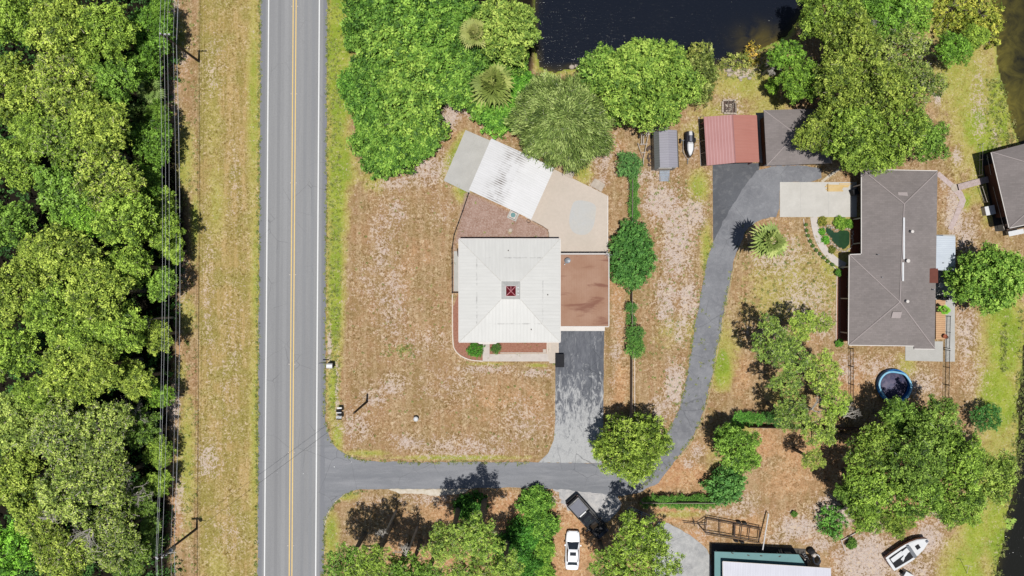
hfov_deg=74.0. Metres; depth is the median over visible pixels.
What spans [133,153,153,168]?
palm tree
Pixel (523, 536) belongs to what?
vine bush
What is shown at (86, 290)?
oak tree
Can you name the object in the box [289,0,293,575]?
line
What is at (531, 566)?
vine bush
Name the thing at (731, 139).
red barn
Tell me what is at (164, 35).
utility pole
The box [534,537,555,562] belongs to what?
vine bush
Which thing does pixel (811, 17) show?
oak tree
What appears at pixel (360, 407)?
utility pole
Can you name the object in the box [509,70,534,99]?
shrub
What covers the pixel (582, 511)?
black pickup
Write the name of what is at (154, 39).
oak tree
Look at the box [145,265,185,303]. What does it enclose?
oak tree
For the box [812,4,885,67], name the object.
oak tree
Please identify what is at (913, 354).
back slab
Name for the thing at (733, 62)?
lakeside bush
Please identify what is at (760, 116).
alley concrete
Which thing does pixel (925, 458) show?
oak tree
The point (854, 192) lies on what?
trash bin
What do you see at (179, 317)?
power line
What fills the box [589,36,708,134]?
round tree
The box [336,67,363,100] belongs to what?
shrub
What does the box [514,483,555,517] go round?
vine bush
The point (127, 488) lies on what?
dead tree
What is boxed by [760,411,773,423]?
hedge plant
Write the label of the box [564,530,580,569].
white car
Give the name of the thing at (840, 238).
garden pond water
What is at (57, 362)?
oak tree
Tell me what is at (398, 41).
shrub
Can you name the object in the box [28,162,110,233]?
oak tree
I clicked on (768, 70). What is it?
dead tree
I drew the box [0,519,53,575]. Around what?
oak tree
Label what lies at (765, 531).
white pole
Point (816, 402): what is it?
dead tree
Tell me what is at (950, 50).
oak tree
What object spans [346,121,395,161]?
shrub
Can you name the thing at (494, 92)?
palm tree
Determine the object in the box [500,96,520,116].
shrub
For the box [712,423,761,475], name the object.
oak tree
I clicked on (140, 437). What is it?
oak tree
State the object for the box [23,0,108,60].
oak tree
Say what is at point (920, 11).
oak tree
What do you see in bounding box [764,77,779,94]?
oak tree
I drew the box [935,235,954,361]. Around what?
back walk
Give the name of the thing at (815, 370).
oak tree
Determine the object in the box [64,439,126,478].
oak tree
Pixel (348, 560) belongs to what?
oak tree
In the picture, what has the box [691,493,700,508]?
hedge plant
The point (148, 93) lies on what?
palm tree
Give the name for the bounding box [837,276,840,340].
porch mulch
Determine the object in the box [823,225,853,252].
pond edging
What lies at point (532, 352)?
garden kerb
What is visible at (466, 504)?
vine bush
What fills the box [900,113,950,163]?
oak tree
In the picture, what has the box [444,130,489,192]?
concrete slab
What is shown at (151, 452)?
oak tree
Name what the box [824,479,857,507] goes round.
oak tree
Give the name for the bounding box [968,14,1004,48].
canal bush
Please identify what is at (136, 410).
dead tree
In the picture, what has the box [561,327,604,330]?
garage threshold
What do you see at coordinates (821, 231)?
garden shrub
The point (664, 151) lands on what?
grey shed
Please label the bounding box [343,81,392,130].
shrub
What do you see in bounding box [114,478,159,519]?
oak tree
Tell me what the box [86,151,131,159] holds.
dead tree
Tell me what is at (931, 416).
oak tree
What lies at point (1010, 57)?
canal water
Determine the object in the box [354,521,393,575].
oak tree
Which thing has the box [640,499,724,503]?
board fence
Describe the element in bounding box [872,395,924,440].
oak tree
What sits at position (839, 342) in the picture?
garden shrub
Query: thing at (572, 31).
pond water
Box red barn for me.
[698,115,758,165]
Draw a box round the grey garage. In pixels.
[760,109,831,165]
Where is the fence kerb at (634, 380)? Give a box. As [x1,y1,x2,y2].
[634,315,634,411]
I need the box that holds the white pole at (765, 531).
[762,514,768,549]
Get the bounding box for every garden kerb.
[452,294,482,361]
[500,343,558,352]
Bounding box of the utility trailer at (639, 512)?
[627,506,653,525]
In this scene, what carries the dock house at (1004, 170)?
on the ground
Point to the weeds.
(759, 76)
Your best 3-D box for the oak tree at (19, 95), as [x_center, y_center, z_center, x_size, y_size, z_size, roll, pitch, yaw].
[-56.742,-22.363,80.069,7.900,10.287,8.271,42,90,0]
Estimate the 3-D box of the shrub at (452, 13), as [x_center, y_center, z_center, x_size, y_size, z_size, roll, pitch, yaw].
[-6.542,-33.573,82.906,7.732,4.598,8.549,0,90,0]
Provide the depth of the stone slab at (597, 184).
84.88 m
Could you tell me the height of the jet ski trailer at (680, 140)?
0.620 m
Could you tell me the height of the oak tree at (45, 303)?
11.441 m
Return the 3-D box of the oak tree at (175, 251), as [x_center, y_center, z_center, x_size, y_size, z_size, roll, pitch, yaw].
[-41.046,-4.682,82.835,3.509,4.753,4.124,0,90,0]
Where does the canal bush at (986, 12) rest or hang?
on the ground
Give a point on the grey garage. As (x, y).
(777, 129)
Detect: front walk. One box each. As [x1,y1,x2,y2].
[483,344,489,360]
[490,354,548,360]
[547,343,557,362]
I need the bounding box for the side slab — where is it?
[454,251,457,290]
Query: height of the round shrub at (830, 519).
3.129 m
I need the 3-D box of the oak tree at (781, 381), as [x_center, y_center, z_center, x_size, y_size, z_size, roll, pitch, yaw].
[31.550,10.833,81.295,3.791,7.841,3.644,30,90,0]
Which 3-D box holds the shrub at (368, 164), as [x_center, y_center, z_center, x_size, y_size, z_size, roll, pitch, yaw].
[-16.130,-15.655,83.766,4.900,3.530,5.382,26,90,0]
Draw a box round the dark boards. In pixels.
[980,153,1011,230]
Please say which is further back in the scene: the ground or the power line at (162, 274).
the ground
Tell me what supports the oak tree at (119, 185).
on the ground
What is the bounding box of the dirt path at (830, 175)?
[822,168,840,181]
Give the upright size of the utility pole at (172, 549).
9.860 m
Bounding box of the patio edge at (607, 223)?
[607,196,607,251]
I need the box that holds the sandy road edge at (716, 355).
[678,251,738,458]
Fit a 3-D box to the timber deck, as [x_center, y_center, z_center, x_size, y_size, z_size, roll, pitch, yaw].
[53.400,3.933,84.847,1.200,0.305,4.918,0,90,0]
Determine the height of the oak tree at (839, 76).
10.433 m
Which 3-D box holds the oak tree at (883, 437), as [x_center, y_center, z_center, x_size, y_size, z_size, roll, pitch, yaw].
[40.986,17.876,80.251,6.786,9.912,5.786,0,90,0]
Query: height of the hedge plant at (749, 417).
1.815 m
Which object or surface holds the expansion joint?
on the parking pad
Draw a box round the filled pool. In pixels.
[569,200,595,234]
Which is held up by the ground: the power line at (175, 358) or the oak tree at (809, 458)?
the oak tree at (809, 458)
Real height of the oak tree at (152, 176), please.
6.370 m
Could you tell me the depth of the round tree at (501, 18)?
78.12 m
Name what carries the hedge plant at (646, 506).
on the ground
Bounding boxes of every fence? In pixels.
[451,192,468,292]
[630,170,632,418]
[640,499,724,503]
[745,425,865,429]
[848,347,853,402]
[943,349,950,401]
[978,143,983,175]
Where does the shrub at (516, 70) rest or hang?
on the ground
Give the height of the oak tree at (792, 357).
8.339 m
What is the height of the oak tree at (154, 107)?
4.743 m
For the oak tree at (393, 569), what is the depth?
74.08 m
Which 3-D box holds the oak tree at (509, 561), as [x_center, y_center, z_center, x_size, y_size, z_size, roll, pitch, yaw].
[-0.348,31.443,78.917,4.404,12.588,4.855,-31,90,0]
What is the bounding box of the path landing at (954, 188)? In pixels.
[951,184,958,191]
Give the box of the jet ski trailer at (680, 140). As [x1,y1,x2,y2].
[679,138,695,163]
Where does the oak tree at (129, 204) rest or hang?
on the ground
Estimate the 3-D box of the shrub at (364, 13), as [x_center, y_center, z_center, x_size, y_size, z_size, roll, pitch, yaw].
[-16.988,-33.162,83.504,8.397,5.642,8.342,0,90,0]
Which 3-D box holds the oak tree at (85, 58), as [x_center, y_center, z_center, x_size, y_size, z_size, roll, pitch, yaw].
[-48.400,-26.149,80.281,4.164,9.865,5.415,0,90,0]
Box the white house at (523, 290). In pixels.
[458,238,608,343]
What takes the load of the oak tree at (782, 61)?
on the ground
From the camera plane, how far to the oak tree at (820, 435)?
77.58 m
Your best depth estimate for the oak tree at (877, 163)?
77.31 m
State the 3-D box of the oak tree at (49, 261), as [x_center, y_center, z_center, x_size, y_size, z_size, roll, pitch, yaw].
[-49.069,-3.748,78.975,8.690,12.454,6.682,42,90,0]
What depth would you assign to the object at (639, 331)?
83.19 m
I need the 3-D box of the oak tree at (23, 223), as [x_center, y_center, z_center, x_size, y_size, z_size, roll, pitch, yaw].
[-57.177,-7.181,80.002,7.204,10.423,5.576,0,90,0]
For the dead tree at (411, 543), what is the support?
on the ground
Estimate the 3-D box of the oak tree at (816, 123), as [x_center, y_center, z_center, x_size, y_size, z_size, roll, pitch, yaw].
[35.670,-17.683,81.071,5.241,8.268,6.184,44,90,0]
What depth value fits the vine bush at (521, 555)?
83.43 m
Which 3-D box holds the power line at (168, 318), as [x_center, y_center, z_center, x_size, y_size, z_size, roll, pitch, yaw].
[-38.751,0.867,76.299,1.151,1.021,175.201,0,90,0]
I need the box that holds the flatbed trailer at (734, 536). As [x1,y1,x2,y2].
[683,516,760,543]
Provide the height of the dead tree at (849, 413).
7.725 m
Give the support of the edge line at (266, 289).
on the road at (279, 289)
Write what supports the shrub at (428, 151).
on the ground
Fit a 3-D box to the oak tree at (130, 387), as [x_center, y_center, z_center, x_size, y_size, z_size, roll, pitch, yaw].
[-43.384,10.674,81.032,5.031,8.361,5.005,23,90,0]
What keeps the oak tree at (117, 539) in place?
on the ground
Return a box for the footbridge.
[957,176,988,189]
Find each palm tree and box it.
[125,101,147,125]
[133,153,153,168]
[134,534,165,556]
[136,75,165,104]
[139,514,165,536]
[148,55,165,68]
[459,17,486,49]
[468,62,514,107]
[748,220,789,258]
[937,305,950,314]
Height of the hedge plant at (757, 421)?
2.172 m
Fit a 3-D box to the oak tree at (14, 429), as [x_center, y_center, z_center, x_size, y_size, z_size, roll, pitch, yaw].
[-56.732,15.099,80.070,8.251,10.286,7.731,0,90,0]
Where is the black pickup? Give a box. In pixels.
[566,493,608,539]
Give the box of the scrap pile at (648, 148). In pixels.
[646,145,650,166]
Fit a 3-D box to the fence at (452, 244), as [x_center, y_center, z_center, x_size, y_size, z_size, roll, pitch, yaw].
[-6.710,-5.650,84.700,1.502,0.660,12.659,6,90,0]
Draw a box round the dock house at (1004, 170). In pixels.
[984,144,1023,230]
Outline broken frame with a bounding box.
[841,533,855,551]
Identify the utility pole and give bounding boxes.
[153,527,197,559]
[159,32,199,61]
[353,401,367,413]
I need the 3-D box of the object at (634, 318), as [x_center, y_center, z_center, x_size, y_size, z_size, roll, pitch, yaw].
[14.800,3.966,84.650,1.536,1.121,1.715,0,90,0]
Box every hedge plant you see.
[639,496,652,509]
[649,493,659,507]
[656,495,668,508]
[666,495,677,509]
[671,494,684,510]
[680,496,693,508]
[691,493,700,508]
[696,493,711,511]
[730,410,748,428]
[742,411,753,425]
[750,412,765,426]
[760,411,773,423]
[768,409,783,426]
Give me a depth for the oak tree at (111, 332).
75.94 m
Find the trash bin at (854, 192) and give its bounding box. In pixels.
[849,188,859,195]
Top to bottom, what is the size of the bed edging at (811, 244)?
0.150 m
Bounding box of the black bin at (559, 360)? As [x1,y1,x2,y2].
[555,354,563,366]
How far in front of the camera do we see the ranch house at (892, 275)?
81.61 m
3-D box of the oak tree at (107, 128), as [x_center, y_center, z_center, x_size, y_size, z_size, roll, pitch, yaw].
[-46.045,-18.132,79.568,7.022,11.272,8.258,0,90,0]
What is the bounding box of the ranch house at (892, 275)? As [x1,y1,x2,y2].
[840,169,937,349]
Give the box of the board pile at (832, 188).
[825,183,851,191]
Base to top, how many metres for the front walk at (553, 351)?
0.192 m
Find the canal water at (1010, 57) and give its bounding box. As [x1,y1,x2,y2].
[992,0,1023,575]
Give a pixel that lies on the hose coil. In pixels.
(814, 556)
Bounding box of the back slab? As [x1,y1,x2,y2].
[905,341,942,361]
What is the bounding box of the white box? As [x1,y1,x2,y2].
[981,205,995,215]
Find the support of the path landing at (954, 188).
on the ground
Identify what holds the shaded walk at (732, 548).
on the ground
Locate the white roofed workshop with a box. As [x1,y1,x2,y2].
[469,139,553,218]
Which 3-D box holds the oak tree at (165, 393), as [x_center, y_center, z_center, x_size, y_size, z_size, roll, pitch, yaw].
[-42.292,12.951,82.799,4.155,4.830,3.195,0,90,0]
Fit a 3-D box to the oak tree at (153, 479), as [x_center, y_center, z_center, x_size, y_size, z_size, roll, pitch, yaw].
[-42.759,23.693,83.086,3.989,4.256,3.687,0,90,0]
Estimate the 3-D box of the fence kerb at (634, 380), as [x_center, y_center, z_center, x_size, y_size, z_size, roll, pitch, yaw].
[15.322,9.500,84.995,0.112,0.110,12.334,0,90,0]
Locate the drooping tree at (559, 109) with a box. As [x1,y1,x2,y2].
[502,69,620,175]
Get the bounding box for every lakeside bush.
[686,41,714,65]
[687,42,720,109]
[720,49,754,70]
[743,40,762,66]
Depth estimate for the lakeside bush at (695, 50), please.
83.13 m
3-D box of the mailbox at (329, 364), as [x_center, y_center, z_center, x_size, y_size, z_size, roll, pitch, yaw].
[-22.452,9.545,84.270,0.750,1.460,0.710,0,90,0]
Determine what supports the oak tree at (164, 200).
on the ground
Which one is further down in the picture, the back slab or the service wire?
the service wire
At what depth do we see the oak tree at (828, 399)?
77.50 m
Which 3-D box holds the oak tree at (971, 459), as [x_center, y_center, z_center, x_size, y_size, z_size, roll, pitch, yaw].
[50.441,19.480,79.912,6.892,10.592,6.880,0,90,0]
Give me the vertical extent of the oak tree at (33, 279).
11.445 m
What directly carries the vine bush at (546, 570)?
on the ground
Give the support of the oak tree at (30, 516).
on the ground
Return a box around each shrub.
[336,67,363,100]
[339,0,400,47]
[341,16,365,54]
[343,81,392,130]
[344,47,391,91]
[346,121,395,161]
[353,10,422,74]
[358,146,396,180]
[370,131,421,176]
[374,51,440,122]
[375,90,451,160]
[378,0,441,41]
[406,14,461,83]
[406,127,440,163]
[426,67,474,111]
[429,0,480,40]
[443,36,495,82]
[460,64,512,123]
[466,343,484,358]
[475,96,514,140]
[485,43,529,76]
[490,343,501,354]
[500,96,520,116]
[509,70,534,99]
[608,218,657,294]
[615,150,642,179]
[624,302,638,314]
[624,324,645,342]
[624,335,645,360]
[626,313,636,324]
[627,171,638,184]
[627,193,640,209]
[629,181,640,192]
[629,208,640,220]
[699,464,747,506]
[815,505,848,542]
[817,216,826,226]
[818,228,825,235]
[821,235,829,244]
[828,246,835,253]
[833,215,845,230]
[835,268,841,276]
[835,338,843,346]
[844,219,853,228]
[969,402,1002,434]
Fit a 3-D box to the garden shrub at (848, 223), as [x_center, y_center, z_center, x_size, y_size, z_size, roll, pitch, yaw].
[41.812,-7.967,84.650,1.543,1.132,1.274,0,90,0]
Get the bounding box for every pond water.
[533,0,804,72]
[826,227,849,248]
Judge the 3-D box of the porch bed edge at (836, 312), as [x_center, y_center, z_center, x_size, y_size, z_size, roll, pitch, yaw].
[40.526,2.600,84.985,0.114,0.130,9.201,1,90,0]
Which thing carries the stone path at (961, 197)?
on the ground
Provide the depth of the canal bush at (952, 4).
83.64 m
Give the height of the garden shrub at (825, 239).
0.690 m
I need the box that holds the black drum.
[806,547,814,554]
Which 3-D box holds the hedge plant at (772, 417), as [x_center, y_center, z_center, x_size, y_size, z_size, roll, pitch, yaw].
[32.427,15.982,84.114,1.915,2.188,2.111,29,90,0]
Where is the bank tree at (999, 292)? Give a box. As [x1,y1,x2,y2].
[941,240,1023,316]
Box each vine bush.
[450,489,488,522]
[490,532,530,574]
[506,515,544,552]
[512,550,544,575]
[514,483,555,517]
[523,508,562,540]
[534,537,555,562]
[534,561,555,575]
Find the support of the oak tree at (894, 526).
on the ground
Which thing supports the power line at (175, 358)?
attached to the utility pole at (164, 35)
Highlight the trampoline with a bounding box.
[876,369,912,401]
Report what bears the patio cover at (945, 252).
on the ground
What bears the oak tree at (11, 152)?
on the ground
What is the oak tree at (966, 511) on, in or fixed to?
on the ground
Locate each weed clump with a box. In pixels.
[791,511,797,517]
[845,537,857,549]
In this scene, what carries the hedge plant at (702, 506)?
on the ground
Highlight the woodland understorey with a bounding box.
[0,0,185,575]
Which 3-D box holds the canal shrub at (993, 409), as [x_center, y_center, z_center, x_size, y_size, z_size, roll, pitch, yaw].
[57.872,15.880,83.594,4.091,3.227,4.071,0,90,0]
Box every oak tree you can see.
[0,0,40,46]
[0,50,52,129]
[0,135,53,193]
[0,200,41,248]
[0,254,66,328]
[0,325,53,382]
[0,388,53,454]
[0,447,59,521]
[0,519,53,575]
[7,102,54,142]
[11,374,58,413]
[13,498,79,545]
[14,232,80,273]
[20,281,109,348]
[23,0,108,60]
[25,112,96,172]
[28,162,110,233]
[28,390,98,467]
[29,51,111,119]
[29,221,110,282]
[29,522,99,575]
[32,458,116,529]
[36,334,97,406]
[54,320,127,358]
[60,201,114,238]
[62,254,146,323]
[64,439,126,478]
[65,37,105,77]
[66,89,132,160]
[66,148,148,212]
[68,341,143,397]
[70,398,138,456]
[72,0,141,64]
[78,505,145,573]
[80,450,144,510]
[84,58,141,108]
[88,192,158,246]
[88,298,153,362]
[105,238,164,295]
[105,530,151,575]
[113,358,166,402]
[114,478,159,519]
[119,404,161,450]
[122,114,173,168]
[122,159,167,207]
[124,51,163,86]
[128,6,173,62]
[138,205,186,250]
[140,316,181,356]
[141,434,176,470]
[141,469,173,498]
[143,98,174,126]
[143,383,176,407]
[144,0,177,29]
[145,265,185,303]
[148,185,178,216]
[157,233,187,265]
[322,531,367,575]
[343,540,388,575]
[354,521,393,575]
[377,542,410,575]
[387,539,431,575]
[409,550,444,575]
[417,507,480,569]
[442,543,502,575]
[453,497,507,562]
[488,539,524,575]
[587,411,674,488]
[587,540,628,575]
[605,546,654,575]
[608,508,669,564]
[619,529,685,575]
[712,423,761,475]
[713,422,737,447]
[746,311,796,367]
[762,367,803,397]
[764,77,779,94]
[766,39,806,69]
[766,337,815,378]
[766,393,810,432]
[773,56,823,104]
[779,310,816,341]
[791,105,842,154]
[792,447,826,470]
[796,0,863,49]
[796,347,844,394]
[796,405,838,450]
[805,311,835,333]
[805,385,852,417]
[808,48,871,116]
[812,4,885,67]
[820,101,883,158]
[821,131,865,175]
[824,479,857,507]
[838,495,884,534]
[839,420,900,471]
[841,463,906,517]
[844,60,925,126]
[856,0,913,40]
[857,130,905,176]
[860,96,930,169]
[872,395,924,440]
[874,426,951,497]
[875,21,933,72]
[879,504,916,540]
[881,55,949,111]
[883,480,946,522]
[889,0,934,38]
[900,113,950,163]
[901,393,966,451]
[923,471,988,531]
[932,30,972,68]
[933,430,985,490]
[956,448,1019,506]
[961,23,991,51]
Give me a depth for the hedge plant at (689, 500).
83.98 m
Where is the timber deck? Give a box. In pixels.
[935,300,945,338]
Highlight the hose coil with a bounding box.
[810,553,820,564]
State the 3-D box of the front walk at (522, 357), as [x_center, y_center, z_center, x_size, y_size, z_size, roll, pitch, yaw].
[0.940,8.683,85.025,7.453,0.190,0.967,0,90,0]
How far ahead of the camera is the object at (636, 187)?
83.64 m
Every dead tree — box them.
[36,500,91,521]
[69,515,111,550]
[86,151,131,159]
[120,396,149,423]
[124,474,153,506]
[143,316,174,326]
[376,509,397,537]
[393,526,418,555]
[761,60,780,75]
[790,393,826,414]
[818,403,860,418]
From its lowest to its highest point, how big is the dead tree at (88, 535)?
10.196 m
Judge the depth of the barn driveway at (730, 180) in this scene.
84.98 m
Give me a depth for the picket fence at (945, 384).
84.28 m
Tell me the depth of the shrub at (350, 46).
83.07 m
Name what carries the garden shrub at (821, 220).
on the ground
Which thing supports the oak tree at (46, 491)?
on the ground
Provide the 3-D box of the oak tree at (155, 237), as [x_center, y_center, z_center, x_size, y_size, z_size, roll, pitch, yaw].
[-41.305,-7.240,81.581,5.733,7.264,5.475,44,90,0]
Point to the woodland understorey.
(92, 570)
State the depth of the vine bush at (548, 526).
83.13 m
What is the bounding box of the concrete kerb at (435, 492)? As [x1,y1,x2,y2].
[389,489,468,495]
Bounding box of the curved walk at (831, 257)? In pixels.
[810,217,845,268]
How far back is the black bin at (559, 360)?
84.23 m
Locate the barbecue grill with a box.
[937,296,948,300]
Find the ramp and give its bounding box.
[659,170,669,180]
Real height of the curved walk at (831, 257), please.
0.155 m
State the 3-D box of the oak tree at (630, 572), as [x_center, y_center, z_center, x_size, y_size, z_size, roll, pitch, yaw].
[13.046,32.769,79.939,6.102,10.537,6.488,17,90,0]
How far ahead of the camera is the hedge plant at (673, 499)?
83.67 m
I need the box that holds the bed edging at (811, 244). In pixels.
[803,219,835,268]
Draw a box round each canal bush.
[926,0,981,37]
[955,0,1006,32]
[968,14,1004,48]
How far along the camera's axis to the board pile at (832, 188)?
84.88 m
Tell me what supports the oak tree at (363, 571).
on the ground
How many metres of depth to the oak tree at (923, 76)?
76.92 m
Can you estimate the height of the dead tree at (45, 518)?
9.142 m
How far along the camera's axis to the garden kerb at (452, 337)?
84.87 m
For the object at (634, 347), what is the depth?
83.15 m
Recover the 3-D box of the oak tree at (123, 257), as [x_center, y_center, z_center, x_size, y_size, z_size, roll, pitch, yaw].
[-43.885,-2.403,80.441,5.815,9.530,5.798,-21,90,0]
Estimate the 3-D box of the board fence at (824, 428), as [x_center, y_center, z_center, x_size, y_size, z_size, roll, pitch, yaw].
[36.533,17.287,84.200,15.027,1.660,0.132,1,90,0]
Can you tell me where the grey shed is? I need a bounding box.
[651,130,678,170]
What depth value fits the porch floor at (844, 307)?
84.95 m
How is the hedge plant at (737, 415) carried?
on the ground
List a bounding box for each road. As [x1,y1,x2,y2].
[257,0,327,575]
[324,422,672,519]
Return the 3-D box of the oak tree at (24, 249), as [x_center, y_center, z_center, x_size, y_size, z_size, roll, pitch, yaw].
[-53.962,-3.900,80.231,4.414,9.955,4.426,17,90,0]
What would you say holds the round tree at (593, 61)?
on the ground
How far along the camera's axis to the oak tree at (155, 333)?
79.19 m
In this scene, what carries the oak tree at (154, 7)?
on the ground
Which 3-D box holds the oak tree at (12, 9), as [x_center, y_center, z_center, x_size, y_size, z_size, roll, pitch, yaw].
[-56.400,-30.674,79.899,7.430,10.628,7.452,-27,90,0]
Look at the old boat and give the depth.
83.88 m
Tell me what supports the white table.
on the ground
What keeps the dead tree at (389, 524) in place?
on the ground
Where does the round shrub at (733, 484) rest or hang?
on the ground
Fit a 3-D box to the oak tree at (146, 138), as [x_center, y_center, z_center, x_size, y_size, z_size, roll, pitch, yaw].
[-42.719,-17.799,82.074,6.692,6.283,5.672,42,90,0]
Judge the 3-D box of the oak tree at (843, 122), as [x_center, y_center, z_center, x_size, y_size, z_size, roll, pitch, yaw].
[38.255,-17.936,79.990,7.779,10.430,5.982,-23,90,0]
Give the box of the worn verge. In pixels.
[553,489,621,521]
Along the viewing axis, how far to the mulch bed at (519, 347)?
84.97 m
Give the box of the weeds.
[167,0,1023,575]
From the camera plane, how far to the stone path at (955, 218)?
84.96 m
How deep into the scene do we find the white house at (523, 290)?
82.07 m
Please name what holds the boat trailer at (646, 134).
on the ground
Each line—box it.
[156,6,162,543]
[157,13,165,574]
[162,19,168,540]
[171,0,175,575]
[174,11,179,565]
[264,0,268,575]
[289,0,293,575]
[291,0,296,575]
[315,0,319,575]
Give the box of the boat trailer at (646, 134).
[638,129,651,163]
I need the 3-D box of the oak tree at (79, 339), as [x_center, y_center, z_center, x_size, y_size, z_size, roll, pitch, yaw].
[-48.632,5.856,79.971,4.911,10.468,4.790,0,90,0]
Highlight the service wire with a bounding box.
[165,415,350,552]
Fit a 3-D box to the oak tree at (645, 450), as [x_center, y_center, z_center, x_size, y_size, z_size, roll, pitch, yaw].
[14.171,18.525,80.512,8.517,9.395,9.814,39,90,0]
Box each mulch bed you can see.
[453,296,497,360]
[498,343,546,353]
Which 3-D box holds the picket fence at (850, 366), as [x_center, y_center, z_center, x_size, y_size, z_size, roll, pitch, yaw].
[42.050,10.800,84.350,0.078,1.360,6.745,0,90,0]
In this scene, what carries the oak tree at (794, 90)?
on the ground
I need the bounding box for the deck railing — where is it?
[943,316,950,348]
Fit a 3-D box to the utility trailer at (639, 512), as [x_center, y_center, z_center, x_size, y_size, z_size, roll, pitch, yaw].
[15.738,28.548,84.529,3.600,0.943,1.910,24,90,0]
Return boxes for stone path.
[938,172,953,187]
[948,207,961,229]
[953,190,965,207]
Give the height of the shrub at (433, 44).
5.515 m
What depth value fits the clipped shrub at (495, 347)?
84.24 m
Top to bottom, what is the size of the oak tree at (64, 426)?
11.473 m
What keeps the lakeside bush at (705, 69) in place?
on the ground
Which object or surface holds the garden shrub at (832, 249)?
on the ground
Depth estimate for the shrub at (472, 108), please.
82.22 m
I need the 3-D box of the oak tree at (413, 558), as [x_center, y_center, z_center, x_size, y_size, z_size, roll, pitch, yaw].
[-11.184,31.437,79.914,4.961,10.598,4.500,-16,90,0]
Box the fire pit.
[721,99,736,114]
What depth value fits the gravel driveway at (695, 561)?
84.97 m
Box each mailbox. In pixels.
[326,362,333,367]
[336,407,341,412]
[336,413,341,419]
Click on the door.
(659, 169)
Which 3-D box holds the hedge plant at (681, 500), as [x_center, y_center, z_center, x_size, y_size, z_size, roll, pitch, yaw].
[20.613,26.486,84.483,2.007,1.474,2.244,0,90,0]
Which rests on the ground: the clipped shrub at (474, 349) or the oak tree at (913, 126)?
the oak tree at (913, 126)
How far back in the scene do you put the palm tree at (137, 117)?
81.40 m
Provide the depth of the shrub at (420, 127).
81.77 m
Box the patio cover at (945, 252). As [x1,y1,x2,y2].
[936,236,954,270]
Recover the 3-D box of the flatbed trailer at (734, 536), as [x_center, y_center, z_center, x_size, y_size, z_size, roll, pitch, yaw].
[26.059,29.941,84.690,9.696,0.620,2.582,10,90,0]
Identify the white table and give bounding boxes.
[1006,229,1023,235]
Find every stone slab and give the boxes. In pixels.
[565,169,574,178]
[590,178,605,191]
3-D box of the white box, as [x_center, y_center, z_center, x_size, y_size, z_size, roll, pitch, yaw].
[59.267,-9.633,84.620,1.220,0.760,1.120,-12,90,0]
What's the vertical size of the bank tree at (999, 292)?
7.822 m
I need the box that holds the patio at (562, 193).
[525,170,607,252]
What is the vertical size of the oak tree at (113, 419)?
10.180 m
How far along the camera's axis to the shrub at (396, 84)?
81.09 m
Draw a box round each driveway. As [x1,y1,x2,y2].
[539,331,603,462]
[639,165,821,483]
[652,522,710,575]
[713,163,759,240]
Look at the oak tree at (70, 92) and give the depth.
74.95 m
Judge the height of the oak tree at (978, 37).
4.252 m
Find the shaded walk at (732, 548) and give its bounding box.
[711,543,807,575]
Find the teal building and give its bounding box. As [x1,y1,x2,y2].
[714,550,830,575]
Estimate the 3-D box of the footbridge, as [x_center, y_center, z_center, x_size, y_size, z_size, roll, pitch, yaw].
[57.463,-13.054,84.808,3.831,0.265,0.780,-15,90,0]
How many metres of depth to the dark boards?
84.98 m
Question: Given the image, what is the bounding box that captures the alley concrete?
[756,113,763,162]
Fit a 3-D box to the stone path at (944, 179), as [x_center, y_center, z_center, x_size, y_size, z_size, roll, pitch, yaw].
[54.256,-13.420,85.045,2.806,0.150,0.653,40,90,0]
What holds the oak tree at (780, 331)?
on the ground
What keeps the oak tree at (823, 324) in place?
on the ground
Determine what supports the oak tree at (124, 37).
on the ground
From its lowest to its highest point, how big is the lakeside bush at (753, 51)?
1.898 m
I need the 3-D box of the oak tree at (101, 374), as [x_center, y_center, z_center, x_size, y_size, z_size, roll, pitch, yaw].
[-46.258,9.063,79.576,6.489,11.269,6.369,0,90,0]
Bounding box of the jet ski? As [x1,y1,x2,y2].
[685,131,694,157]
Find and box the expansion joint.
[800,182,800,216]
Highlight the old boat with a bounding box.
[884,537,928,570]
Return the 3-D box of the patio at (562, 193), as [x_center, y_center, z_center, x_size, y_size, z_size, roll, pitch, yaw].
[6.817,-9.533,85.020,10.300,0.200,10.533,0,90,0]
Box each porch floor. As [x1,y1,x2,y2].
[841,267,847,340]
[850,219,860,252]
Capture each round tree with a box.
[470,0,542,66]
[576,41,622,101]
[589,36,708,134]
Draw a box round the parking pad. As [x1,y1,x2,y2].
[780,182,856,216]
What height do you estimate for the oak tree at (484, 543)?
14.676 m
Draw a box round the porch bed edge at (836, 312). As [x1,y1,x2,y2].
[835,275,836,345]
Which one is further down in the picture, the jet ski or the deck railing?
the deck railing
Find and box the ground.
[0,0,1023,575]
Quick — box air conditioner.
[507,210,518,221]
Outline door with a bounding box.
[655,168,671,170]
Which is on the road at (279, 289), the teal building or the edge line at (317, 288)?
the edge line at (317, 288)
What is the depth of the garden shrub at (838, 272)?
84.36 m
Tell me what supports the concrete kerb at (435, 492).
on the ground
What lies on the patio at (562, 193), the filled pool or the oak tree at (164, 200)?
the filled pool
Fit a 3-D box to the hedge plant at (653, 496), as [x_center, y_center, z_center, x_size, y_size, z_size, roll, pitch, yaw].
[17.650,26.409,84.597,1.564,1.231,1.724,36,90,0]

